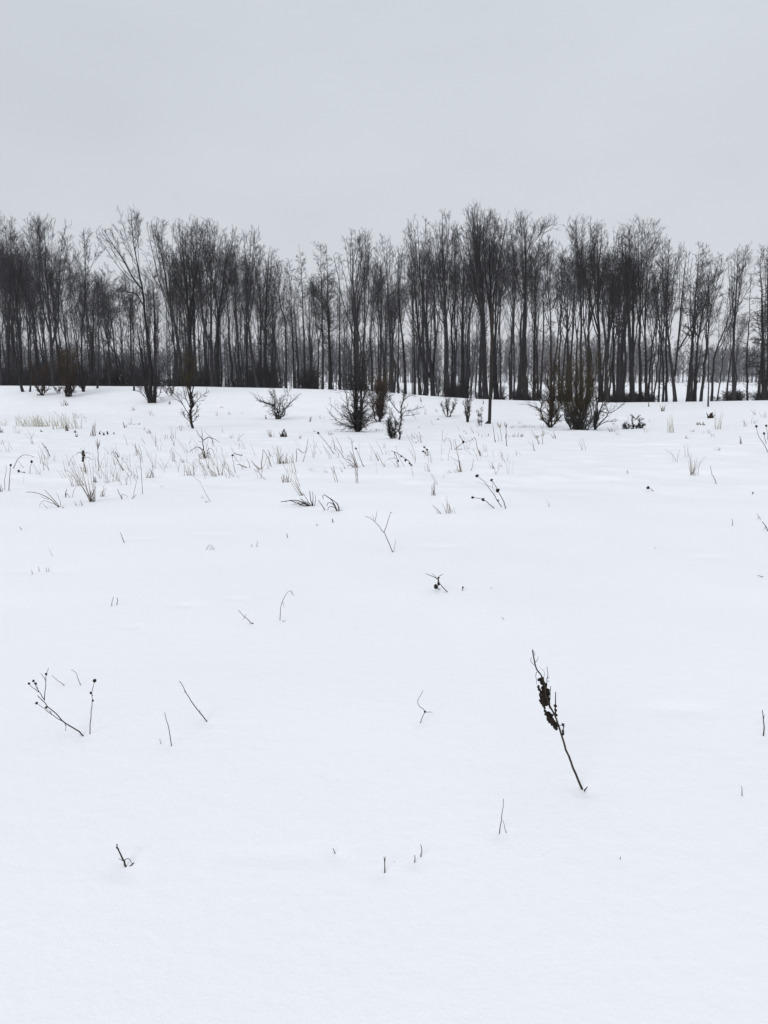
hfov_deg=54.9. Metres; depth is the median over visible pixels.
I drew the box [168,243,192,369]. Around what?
slender tree
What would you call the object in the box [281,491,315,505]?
grass clump
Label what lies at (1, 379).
bare tree
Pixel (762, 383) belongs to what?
bare tree
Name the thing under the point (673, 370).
bare tree
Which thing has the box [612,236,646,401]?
bare tree
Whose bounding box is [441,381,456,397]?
undergrowth bush
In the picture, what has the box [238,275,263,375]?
slender tree
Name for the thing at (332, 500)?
grass clump
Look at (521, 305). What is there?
slender tree
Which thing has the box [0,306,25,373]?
slender tree
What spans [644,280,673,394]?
slender tree
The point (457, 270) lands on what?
slender tree
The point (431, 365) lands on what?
bare tree
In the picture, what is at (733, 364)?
bare tree
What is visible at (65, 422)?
grass tuft
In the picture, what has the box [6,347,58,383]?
undergrowth bush
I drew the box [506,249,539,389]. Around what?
slender tree
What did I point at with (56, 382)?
undergrowth bush
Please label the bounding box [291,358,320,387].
undergrowth bush
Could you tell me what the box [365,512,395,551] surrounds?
forked weed
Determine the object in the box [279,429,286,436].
grass tuft
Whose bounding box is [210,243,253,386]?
slender tree
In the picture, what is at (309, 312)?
slender tree
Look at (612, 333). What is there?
slender tree
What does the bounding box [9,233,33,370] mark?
slender tree
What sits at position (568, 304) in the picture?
slender tree
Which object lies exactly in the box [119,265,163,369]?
slender tree
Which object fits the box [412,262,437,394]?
slender tree
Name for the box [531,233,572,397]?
bare tree
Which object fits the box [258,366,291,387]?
undergrowth bush
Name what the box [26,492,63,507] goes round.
fallen weed
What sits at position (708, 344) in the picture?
sapling
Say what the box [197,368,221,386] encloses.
undergrowth bush
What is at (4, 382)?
undergrowth bush
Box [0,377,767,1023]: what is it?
snow ground
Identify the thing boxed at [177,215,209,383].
bare tree
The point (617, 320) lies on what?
slender tree
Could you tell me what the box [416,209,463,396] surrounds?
bare tree
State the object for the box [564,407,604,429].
shrub
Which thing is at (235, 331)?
slender tree
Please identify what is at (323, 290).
slender tree
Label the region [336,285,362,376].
slender tree
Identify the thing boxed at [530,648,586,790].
seeded weed
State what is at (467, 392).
undergrowth bush
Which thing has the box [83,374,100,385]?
undergrowth bush
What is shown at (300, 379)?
undergrowth bush
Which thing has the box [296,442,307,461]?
dry stalk
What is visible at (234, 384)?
undergrowth bush
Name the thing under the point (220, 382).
undergrowth bush
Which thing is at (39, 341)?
slender tree
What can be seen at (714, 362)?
bare tree
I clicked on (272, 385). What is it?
undergrowth bush
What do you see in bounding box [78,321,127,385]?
bare tree
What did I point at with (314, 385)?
undergrowth bush
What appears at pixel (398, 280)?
bare tree
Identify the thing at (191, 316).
slender tree
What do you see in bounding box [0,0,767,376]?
sky
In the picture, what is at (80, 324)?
slender tree
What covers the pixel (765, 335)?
slender tree
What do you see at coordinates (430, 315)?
slender tree
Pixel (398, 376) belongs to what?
slender tree
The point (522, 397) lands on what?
undergrowth bush
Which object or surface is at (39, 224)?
bare tree
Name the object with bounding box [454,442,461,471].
weed
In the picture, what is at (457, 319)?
slender tree
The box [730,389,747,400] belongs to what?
undergrowth bush
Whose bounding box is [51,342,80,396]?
shrub
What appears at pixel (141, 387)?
shrub
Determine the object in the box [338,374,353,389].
undergrowth bush
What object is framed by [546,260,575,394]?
bare tree
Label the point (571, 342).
slender tree
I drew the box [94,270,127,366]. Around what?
slender tree
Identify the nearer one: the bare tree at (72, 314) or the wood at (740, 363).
the bare tree at (72, 314)
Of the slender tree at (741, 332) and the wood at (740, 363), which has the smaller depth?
the slender tree at (741, 332)
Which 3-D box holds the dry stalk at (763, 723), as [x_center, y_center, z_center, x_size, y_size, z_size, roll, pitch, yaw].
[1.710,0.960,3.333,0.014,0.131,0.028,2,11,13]
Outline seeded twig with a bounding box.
[427,574,446,591]
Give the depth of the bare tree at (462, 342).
73.70 m
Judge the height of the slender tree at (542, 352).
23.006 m
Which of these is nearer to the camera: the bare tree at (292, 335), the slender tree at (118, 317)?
the bare tree at (292, 335)
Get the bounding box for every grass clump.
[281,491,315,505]
[322,494,340,510]
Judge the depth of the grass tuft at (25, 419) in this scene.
36.56 m
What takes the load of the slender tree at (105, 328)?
on the snow ground at (618, 597)
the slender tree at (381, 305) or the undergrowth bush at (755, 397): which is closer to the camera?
the undergrowth bush at (755, 397)
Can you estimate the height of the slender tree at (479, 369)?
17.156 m
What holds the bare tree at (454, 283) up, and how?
on the snow ground at (618, 597)
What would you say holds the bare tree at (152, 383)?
on the snow ground at (618, 597)
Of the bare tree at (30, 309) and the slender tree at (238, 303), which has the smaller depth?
the bare tree at (30, 309)
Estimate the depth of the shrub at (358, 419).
31.50 m
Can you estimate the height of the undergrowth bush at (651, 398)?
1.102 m
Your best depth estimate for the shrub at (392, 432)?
25.58 m
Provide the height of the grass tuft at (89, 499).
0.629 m
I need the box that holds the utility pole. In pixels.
[485,307,493,423]
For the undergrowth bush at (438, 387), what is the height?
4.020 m
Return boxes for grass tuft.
[15,415,34,425]
[20,412,49,426]
[35,416,58,426]
[50,411,82,428]
[66,461,84,484]
[67,453,95,501]
[276,452,292,463]
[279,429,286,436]
[281,471,291,482]
[290,474,302,495]
[667,419,673,432]
[688,454,705,474]
[706,412,714,417]
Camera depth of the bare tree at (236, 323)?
71.58 m
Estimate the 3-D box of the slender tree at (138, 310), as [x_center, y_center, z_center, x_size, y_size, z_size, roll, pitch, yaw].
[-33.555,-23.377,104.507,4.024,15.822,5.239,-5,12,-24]
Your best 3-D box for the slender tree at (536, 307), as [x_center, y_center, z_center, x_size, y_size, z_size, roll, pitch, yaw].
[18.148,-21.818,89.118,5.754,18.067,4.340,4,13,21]
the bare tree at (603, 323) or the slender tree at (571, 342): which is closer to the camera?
the bare tree at (603, 323)
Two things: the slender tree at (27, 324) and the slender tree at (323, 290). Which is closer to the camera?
the slender tree at (323, 290)
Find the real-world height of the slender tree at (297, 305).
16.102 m
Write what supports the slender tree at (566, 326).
on the snow ground at (618, 597)
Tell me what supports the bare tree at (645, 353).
on the snow ground at (618, 597)
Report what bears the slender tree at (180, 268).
on the snow ground at (618, 597)
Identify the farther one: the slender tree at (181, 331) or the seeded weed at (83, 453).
the slender tree at (181, 331)
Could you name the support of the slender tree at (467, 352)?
on the snow ground at (618, 597)
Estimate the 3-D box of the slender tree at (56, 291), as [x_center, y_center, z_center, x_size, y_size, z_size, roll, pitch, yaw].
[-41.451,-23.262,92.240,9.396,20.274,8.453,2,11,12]
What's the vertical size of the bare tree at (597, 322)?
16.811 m
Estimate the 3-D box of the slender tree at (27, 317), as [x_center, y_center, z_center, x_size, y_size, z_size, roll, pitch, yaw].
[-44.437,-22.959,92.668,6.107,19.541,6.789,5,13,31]
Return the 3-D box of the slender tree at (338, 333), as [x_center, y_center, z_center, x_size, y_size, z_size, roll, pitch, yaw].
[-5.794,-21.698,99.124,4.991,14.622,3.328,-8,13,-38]
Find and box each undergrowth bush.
[1,356,16,384]
[2,366,35,385]
[2,369,10,385]
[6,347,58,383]
[14,361,35,385]
[14,378,28,385]
[26,370,49,385]
[45,367,65,385]
[73,362,89,385]
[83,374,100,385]
[85,366,110,385]
[85,371,105,385]
[95,354,128,385]
[102,359,128,385]
[113,368,129,385]
[122,367,142,385]
[125,350,172,385]
[125,357,148,376]
[127,363,163,385]
[171,368,190,385]
[184,361,209,385]
[185,362,223,386]
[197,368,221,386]
[222,373,238,386]
[241,363,275,387]
[241,363,279,385]
[248,376,267,387]
[249,362,276,385]
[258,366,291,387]
[267,367,282,387]
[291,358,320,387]
[291,372,302,388]
[294,362,320,388]
[303,368,320,388]
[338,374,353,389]
[424,372,454,396]
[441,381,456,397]
[444,378,463,397]
[455,377,476,398]
[472,389,482,398]
[492,381,507,395]
[508,388,521,399]
[514,393,530,399]
[537,389,545,400]
[613,392,634,401]
[635,394,649,401]
[643,393,661,401]
[709,394,726,400]
[720,390,743,400]
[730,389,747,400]
[730,392,742,400]
[746,391,767,400]
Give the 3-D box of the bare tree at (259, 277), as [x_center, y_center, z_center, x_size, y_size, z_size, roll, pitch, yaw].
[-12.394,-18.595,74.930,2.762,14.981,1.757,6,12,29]
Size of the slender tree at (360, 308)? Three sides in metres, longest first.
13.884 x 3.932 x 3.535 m
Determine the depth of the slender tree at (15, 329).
88.09 m
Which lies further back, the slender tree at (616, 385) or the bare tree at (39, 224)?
the slender tree at (616, 385)
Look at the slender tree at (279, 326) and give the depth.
114.24 m
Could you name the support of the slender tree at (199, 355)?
on the snow ground at (618, 597)
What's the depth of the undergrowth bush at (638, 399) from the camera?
69.33 m
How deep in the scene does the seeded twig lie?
5.52 m
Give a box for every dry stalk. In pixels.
[89,679,95,733]
[179,681,207,721]
[251,451,271,468]
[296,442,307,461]
[762,710,764,735]
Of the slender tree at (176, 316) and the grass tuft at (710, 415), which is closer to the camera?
the grass tuft at (710, 415)
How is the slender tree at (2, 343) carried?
on the snow ground at (618, 597)
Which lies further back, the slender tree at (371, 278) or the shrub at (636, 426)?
the slender tree at (371, 278)
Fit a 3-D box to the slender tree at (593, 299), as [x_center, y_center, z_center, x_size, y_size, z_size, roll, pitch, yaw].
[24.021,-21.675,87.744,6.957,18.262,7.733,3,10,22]
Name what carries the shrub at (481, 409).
on the snow ground at (618, 597)
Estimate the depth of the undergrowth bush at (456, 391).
73.26 m
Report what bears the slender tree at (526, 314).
on the snow ground at (618, 597)
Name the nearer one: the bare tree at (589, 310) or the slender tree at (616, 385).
the bare tree at (589, 310)
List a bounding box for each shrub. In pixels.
[27,360,51,395]
[47,375,63,392]
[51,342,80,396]
[75,368,88,388]
[133,376,170,402]
[161,378,179,395]
[250,381,298,418]
[324,318,385,431]
[360,359,396,421]
[383,415,399,438]
[440,395,457,416]
[463,391,471,421]
[476,407,482,425]
[519,356,582,427]
[543,336,614,429]
[554,375,591,428]
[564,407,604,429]
[590,379,631,429]
[622,421,635,428]
[631,414,643,428]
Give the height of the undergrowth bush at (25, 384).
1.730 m
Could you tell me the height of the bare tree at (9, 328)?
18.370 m
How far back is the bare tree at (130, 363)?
72.66 m
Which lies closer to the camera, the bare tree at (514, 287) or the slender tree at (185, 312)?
the bare tree at (514, 287)
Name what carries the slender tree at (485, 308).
on the snow ground at (618, 597)
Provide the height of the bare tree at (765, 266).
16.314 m
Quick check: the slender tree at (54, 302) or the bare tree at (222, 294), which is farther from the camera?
the slender tree at (54, 302)
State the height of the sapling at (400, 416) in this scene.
1.853 m
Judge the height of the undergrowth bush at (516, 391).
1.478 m
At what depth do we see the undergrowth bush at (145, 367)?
77.98 m
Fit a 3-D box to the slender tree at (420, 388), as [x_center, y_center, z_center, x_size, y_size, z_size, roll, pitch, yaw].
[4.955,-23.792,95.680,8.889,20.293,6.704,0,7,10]
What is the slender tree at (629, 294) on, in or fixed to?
on the snow ground at (618, 597)
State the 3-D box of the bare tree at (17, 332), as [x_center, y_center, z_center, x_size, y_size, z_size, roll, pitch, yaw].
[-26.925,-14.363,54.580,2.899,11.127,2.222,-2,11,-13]
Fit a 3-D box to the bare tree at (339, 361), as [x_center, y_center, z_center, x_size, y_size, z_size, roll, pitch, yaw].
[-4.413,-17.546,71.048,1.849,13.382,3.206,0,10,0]
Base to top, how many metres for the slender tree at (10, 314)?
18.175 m
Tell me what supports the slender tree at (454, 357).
on the snow ground at (618, 597)
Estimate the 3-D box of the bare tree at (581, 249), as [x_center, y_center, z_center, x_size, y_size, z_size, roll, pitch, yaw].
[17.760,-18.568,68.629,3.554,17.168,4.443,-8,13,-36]
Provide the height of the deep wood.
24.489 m
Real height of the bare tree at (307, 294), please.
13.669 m
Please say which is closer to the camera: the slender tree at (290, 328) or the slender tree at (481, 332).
the slender tree at (290, 328)
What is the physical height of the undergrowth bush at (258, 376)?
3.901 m
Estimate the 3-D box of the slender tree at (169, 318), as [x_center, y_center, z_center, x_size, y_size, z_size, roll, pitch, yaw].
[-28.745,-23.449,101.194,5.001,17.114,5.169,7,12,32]
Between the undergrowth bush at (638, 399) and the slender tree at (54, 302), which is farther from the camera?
the slender tree at (54, 302)
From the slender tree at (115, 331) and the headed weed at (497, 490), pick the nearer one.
the headed weed at (497, 490)
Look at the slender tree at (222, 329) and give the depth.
88.06 m
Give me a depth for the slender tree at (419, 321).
81.77 m
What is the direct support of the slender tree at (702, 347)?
on the snow ground at (618, 597)
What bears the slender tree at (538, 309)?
on the snow ground at (618, 597)
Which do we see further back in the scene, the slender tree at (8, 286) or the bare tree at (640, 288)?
the slender tree at (8, 286)
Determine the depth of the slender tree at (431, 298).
102.43 m
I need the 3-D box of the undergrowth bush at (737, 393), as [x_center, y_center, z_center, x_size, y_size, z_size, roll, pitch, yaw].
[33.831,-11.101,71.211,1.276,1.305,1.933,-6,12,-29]
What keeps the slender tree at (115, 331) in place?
on the snow ground at (618, 597)
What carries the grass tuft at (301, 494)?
on the snow ground at (618, 597)
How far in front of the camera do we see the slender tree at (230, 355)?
85.35 m
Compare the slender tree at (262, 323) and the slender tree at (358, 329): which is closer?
the slender tree at (262, 323)
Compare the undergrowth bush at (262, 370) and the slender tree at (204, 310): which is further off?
the slender tree at (204, 310)
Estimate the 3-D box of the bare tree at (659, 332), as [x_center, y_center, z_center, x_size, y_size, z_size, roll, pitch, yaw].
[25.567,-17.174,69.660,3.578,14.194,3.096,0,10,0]
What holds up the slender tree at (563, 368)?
on the snow ground at (618, 597)
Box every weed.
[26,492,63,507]
[27,668,83,735]
[76,447,91,473]
[191,429,218,457]
[342,437,357,467]
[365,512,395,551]
[392,446,412,465]
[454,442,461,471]
[471,474,505,508]
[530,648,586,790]
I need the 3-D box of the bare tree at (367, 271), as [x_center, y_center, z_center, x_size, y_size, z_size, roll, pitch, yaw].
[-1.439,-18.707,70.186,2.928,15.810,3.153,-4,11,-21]
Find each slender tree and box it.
[0,229,41,379]
[0,245,38,370]
[0,251,37,377]
[0,276,36,373]
[0,282,7,367]
[0,285,44,369]
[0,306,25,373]
[1,252,46,374]
[1,269,20,349]
[2,255,23,380]
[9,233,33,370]
[13,245,82,378]
[14,272,46,365]
[16,242,52,371]
[22,280,51,366]
[25,270,52,367]
[34,295,65,334]
[35,255,68,368]
[39,267,62,361]
[40,254,83,362]
[45,290,70,360]
[56,285,89,367]
[60,274,97,373]
[60,298,92,369]
[63,268,109,374]
[64,264,112,360]
[65,269,110,373]
[75,304,97,350]
[80,282,124,382]
[88,279,105,373]
[93,284,121,369]
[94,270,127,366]
[94,303,117,368]
[96,289,137,374]
[99,303,117,369]
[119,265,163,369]
[120,283,157,369]
[132,290,156,364]
[137,247,188,377]
[155,277,184,373]
[158,260,212,365]
[164,252,192,375]
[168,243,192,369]
[171,251,202,371]
[173,261,224,385]
[174,266,204,363]
[174,287,195,368]
[179,243,244,377]
[180,283,208,373]
[194,248,249,386]
[194,284,228,371]
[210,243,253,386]
[212,279,231,386]
[212,286,225,386]
[218,275,252,380]
[223,253,257,374]
[223,291,245,379]
[232,284,259,385]
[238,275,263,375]
[249,278,268,370]
[250,267,267,358]
[251,291,288,369]
[252,277,277,375]
[253,296,271,368]
[254,296,275,357]
[255,288,287,371]
[256,266,273,368]
[265,297,283,387]
[276,307,318,387]
[283,285,303,380]
[293,279,321,374]
[306,280,333,384]
[311,271,355,387]
[325,300,335,389]
[327,296,351,389]
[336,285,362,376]
[338,287,363,367]
[344,266,369,359]
[348,275,373,365]
[348,292,368,373]
[360,262,380,390]
[361,263,404,385]
[365,283,414,392]
[367,265,398,389]
[367,279,403,387]
[375,298,400,380]
[380,277,412,392]
[382,286,404,386]
[389,246,446,394]
[392,246,448,395]
[405,262,432,394]
[411,261,440,395]
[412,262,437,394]
[415,259,439,395]
[417,250,438,367]
[428,257,474,385]
[428,267,472,387]
[446,262,477,369]
[448,265,475,387]
[451,266,486,386]
[463,254,507,398]
[465,238,511,398]
[465,279,492,397]
[465,282,475,386]
[474,243,510,391]
[481,246,512,385]
[488,258,516,396]
[488,258,517,374]
[492,256,527,399]
[501,244,552,389]
[503,238,545,388]
[503,258,539,398]
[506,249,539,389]
[517,253,559,388]
[518,253,535,390]
[522,273,552,393]
[527,240,563,396]
[529,276,546,386]
[541,243,587,395]
[548,248,587,395]
[551,261,580,401]
[552,257,584,389]
[556,241,596,385]
[559,255,588,380]
[562,250,615,383]
[563,260,588,381]
[578,249,634,388]
[594,272,636,401]
[600,249,652,393]
[601,273,617,397]
[602,248,645,378]
[603,277,638,393]
[605,268,644,393]
[606,274,630,391]
[607,278,630,385]
[611,256,641,393]
[615,243,640,377]
[620,280,655,385]
[643,274,683,391]
[643,287,678,400]
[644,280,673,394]
[657,279,678,401]
[678,269,707,401]
[694,278,726,401]
[696,296,715,401]
[699,285,724,400]
[716,314,752,385]
[716,317,732,399]
[723,309,739,393]
[754,299,766,397]
[756,301,766,391]
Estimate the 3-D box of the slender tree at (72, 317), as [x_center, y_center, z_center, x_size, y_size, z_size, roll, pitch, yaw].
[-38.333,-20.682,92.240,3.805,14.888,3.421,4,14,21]
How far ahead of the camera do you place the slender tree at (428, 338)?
100.80 m
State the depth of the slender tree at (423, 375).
88.80 m
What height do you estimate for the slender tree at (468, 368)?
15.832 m
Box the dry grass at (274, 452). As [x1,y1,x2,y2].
[0,411,766,486]
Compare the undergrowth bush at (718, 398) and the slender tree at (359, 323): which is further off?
the slender tree at (359, 323)
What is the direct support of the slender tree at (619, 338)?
on the snow ground at (618, 597)
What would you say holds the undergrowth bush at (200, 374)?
on the snow ground at (618, 597)
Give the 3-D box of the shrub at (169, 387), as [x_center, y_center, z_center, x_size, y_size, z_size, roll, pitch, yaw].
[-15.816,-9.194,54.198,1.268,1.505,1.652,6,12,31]
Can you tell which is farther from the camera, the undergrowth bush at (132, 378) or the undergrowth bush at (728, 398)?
the undergrowth bush at (132, 378)
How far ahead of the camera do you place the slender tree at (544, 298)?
108.69 m
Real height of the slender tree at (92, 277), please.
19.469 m
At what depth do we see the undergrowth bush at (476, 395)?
89.98 m
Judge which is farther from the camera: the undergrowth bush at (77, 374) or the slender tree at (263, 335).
the slender tree at (263, 335)
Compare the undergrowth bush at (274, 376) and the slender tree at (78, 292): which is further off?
the slender tree at (78, 292)
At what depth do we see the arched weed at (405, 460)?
13.24 m
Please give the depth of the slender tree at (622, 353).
83.17 m
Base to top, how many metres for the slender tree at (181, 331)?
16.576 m
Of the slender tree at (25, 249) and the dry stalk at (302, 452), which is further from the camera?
the slender tree at (25, 249)
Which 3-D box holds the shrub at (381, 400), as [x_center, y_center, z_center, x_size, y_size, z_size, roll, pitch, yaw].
[-0.188,-6.938,42.120,2.112,3.675,2.994,3,11,14]
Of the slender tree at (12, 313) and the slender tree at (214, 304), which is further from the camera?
the slender tree at (214, 304)
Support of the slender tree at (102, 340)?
on the snow ground at (618, 597)
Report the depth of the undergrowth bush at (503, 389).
85.77 m
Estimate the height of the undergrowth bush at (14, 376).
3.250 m
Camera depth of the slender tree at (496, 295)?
81.91 m
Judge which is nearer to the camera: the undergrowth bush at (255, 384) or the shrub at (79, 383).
the shrub at (79, 383)
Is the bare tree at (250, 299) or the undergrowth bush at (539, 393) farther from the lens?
the undergrowth bush at (539, 393)
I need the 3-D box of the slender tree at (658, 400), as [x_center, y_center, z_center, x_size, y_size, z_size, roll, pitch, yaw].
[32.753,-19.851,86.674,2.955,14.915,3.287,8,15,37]
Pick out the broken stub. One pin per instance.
(123, 860)
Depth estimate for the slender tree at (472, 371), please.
85.64 m
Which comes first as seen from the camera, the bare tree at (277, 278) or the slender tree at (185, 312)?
the bare tree at (277, 278)
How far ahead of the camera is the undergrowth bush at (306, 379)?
68.30 m
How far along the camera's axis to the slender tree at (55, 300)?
90.28 m
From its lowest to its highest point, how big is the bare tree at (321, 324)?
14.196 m
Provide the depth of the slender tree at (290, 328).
82.31 m
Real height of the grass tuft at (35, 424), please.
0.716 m
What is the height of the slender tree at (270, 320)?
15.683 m
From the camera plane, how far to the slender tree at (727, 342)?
89.72 m
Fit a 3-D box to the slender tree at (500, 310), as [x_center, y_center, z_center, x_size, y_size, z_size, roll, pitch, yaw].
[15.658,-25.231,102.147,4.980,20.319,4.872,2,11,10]
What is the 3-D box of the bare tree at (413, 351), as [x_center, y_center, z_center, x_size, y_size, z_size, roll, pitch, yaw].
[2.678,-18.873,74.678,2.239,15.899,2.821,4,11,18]
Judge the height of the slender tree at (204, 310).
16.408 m
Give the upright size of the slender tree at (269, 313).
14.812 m
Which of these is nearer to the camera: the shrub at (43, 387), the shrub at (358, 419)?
the shrub at (358, 419)
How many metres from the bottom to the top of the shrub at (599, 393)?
2.628 m
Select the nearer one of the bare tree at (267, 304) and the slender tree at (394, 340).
the bare tree at (267, 304)
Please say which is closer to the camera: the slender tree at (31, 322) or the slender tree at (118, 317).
the slender tree at (118, 317)
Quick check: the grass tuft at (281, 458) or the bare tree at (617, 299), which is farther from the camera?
the bare tree at (617, 299)
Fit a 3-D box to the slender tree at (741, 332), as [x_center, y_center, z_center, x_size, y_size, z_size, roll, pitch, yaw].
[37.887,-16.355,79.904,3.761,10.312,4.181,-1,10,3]
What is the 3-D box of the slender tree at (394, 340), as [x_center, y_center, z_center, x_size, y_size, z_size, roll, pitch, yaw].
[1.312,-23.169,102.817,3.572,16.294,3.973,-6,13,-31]
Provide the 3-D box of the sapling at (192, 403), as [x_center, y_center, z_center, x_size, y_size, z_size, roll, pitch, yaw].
[-9.128,-5.773,34.078,2.136,3.982,1.570,0,10,0]
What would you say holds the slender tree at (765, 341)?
on the snow ground at (618, 597)
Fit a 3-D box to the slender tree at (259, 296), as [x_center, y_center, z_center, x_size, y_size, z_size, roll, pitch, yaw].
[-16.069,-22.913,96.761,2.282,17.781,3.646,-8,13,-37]
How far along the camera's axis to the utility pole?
43.50 m
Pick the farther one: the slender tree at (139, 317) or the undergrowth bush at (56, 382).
the slender tree at (139, 317)
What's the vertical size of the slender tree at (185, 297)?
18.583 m
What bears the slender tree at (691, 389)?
on the snow ground at (618, 597)
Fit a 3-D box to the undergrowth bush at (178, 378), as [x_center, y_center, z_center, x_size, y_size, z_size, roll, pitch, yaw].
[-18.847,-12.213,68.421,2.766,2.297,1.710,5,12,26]
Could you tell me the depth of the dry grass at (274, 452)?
15.10 m
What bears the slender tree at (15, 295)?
on the snow ground at (618, 597)
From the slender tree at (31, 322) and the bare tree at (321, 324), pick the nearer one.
the bare tree at (321, 324)
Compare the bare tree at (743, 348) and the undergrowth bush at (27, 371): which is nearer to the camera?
the bare tree at (743, 348)
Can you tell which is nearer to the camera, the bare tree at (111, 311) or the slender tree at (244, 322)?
the bare tree at (111, 311)
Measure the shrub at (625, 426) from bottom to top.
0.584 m
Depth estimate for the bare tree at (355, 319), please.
66.40 m
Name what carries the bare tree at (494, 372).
on the snow ground at (618, 597)
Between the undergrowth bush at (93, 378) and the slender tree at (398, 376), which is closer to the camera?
the undergrowth bush at (93, 378)
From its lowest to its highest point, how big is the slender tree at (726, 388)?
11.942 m
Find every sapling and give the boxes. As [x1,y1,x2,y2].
[165,342,208,427]
[378,386,423,439]
[704,261,710,406]
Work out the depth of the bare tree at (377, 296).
72.15 m
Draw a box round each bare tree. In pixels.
[0,212,26,385]
[0,239,5,385]
[0,240,34,391]
[0,248,39,385]
[9,212,85,385]
[21,297,40,391]
[58,227,103,391]
[64,267,80,379]
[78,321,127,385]
[81,271,104,376]
[90,271,110,387]
[96,204,162,402]
[98,263,118,385]
[118,271,142,385]
[123,283,143,390]
[141,216,186,385]
[152,215,205,386]
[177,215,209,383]
[189,217,225,386]
[198,224,242,386]
[202,221,226,386]
[224,237,247,386]
[232,253,259,387]
[239,225,265,387]
[249,255,270,369]
[255,245,286,387]
[262,256,284,387]
[269,258,292,387]
[282,260,297,388]
[293,245,313,388]
[303,273,320,369]
[306,241,337,388]
[311,249,343,389]
[332,255,344,389]
[333,228,370,388]
[354,228,380,385]
[365,255,388,385]
[372,233,403,392]
[389,245,414,393]
[399,243,420,394]
[402,214,450,395]
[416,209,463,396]
[434,279,452,396]
[435,226,465,397]
[448,250,474,397]
[453,198,501,398]
[476,209,514,399]
[491,235,516,399]
[496,208,558,400]
[501,245,528,389]
[521,237,548,400]
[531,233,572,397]
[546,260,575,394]
[554,213,602,397]
[567,216,612,401]
[581,222,617,398]
[594,252,613,402]
[605,225,630,398]
[608,251,635,400]
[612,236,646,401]
[616,213,667,401]
[635,247,665,396]
[640,253,674,401]
[650,246,708,401]
[654,234,685,401]
[673,242,716,401]
[685,252,731,401]
[709,284,749,400]
[726,241,760,400]
[738,273,758,400]
[740,253,767,399]
[755,245,767,398]
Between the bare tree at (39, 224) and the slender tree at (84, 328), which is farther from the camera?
the slender tree at (84, 328)
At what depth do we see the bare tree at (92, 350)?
75.55 m
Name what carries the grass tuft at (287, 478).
on the snow ground at (618, 597)
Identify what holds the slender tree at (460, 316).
on the snow ground at (618, 597)
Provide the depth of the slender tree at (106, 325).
109.59 m
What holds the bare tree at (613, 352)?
on the snow ground at (618, 597)
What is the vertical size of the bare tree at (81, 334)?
12.183 m
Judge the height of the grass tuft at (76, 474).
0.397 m
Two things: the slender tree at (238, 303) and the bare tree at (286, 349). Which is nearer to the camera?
the bare tree at (286, 349)
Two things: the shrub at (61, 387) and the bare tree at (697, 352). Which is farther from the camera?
the bare tree at (697, 352)
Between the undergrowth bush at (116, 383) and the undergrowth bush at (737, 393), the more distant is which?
the undergrowth bush at (116, 383)
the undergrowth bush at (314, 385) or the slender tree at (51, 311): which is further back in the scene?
the slender tree at (51, 311)
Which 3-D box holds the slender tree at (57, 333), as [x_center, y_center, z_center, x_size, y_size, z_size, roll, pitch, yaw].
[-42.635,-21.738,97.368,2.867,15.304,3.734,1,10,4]
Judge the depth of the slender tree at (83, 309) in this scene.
107.49 m
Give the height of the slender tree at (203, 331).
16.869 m
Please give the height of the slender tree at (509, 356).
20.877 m
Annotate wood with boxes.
[0,275,530,394]
[1,328,766,382]
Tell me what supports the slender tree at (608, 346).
on the snow ground at (618, 597)
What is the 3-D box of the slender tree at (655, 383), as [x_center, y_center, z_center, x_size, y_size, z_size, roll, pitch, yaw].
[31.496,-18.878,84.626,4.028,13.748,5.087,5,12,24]
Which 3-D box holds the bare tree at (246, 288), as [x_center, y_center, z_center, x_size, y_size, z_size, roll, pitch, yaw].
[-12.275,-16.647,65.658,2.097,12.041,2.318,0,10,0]
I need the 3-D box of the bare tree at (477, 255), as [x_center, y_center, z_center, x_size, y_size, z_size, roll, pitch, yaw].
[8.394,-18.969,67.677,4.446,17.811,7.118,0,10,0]
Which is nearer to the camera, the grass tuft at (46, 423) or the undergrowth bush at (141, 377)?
the grass tuft at (46, 423)
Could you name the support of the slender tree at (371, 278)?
on the snow ground at (618, 597)
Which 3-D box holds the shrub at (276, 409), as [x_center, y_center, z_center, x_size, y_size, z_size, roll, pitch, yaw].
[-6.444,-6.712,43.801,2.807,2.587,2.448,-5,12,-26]
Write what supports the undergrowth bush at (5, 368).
on the snow ground at (618, 597)
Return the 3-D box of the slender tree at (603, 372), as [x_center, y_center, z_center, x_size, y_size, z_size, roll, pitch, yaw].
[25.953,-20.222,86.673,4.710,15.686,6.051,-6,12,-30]
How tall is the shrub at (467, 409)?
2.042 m
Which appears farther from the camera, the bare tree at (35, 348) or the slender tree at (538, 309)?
the slender tree at (538, 309)
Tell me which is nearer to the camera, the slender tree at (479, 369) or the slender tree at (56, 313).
the slender tree at (479, 369)
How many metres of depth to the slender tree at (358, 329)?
111.07 m
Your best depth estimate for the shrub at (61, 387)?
55.21 m
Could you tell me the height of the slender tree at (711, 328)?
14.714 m
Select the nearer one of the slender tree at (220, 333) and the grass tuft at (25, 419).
the grass tuft at (25, 419)
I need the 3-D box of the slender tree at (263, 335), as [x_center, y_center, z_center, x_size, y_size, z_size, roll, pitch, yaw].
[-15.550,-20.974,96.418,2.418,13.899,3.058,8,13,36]
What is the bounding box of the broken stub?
[116,844,133,866]
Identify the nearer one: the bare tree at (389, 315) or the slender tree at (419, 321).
the bare tree at (389, 315)
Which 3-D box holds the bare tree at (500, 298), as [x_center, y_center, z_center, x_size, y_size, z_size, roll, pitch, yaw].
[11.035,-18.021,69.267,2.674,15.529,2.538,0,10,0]
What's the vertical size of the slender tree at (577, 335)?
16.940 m
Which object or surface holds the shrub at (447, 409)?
on the snow ground at (618, 597)
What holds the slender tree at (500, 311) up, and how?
on the snow ground at (618, 597)
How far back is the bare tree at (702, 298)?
67.95 m
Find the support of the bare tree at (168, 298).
on the snow ground at (618, 597)

